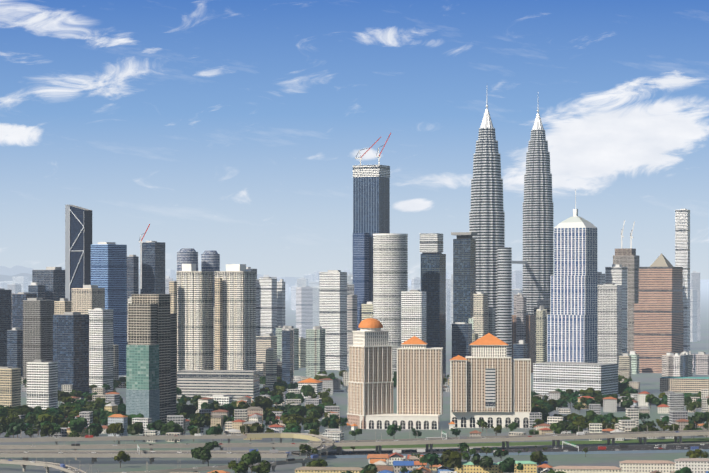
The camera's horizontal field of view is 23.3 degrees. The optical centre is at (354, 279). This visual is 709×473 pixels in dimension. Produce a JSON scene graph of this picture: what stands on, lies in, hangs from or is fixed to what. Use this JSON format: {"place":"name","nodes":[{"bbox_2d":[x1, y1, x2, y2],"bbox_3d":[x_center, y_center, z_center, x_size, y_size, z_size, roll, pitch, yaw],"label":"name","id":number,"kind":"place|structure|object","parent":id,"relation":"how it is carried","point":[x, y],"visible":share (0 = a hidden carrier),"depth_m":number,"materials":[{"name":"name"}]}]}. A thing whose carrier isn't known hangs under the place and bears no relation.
{"place":"outdoors","nodes":[
{"label":"outdoors","id":0,"kind":"place"},
{"bbox_2d":[0,265,300,286],"bbox_3d":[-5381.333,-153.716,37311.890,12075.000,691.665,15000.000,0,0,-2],"label":"hill","id":1,"kind":"structure","parent":0,"point":[7,274],"depth_m":42113.94,"materials":[{"name":"grey"}]},
{"bbox_2d":[0,205,699,409],"bbox_3d":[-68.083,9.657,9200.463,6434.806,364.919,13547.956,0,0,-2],"label":"city buildings","id":2,"kind":"structure","parent":0,"point":[70,320],"depth_m":3544.31,"materials":[{"name":"grey glass"}]},
{"bbox_2d":[0,282,708,472],"bbox_3d":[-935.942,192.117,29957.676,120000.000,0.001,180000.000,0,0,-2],"label":"ground","id":3,"kind":"structure","parent":0,"point":[650,383],"depth_m":2039.51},
{"bbox_2d":[0,370,708,472],"bbox_3d":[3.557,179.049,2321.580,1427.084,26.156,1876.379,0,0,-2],"label":"trees","id":4,"kind":"object","parent":3,"relation":"on","point":[49,421],"visible":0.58,"depth_m":2171.17,"materials":[{"name":"green plant"}]},
{"bbox_2d":[0,422,708,472],"bbox_3d":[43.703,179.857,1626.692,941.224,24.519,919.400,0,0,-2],"label":"highway","id":5,"kind":"structure","parent":3,"relation":"on","point":[322,445],"depth_m":1912.69,"materials":[{"name":"grey asphalt"}]},
{"bbox_2d":[137,431,703,453],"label":"road cars","id":6,"kind":"object","parent":5,"relation":"on","point":[565,442],"visible":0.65,"depth_m":1937.32,"materials":[{"name":"white"}]},
{"bbox_2d":[7,292,708,391],"bbox_3d":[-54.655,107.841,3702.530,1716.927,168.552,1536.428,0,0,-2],"label":"buildings","id":7,"kind":"structure","parent":3,"relation":"on","point":[290,348],"depth_m":3282.71,"materials":[{"name":"grey glass"}]},
{"bbox_2d":[126,133,708,423],"bbox_3d":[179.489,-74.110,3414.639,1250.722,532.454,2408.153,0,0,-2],"label":"skyscrapers","id":8,"kind":"structure","parent":3,"relation":"on","point":[169,348],"depth_m":2821.14,"materials":[{"name":"grey glass"}]},
{"bbox_2d":[344,316,530,429],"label":"classical blocks","id":9,"kind":"structure","parent":3,"relation":"on","point":[490,382],"depth_m":2223.85,"materials":[{"name":"beige stone"}]},
{"bbox_2d":[469,103,553,356],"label":"twin towers","id":10,"kind":"structure","parent":3,"relation":"on","point":[494,262],"depth_m":3671.09,"materials":[{"name":"white metal"}]},
{"bbox_2d":[0,0,708,281],"label":"sky","id":11,"kind":"structure","parent":0,"point":[235,129],"materials":[{"name":"blue"}]},
{"bbox_2d":[9,368,708,472],"bbox_3d":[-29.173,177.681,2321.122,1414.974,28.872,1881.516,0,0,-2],"label":"houses","id":12,"kind":"structure","parent":0,"point":[673,408],"depth_m":2124.16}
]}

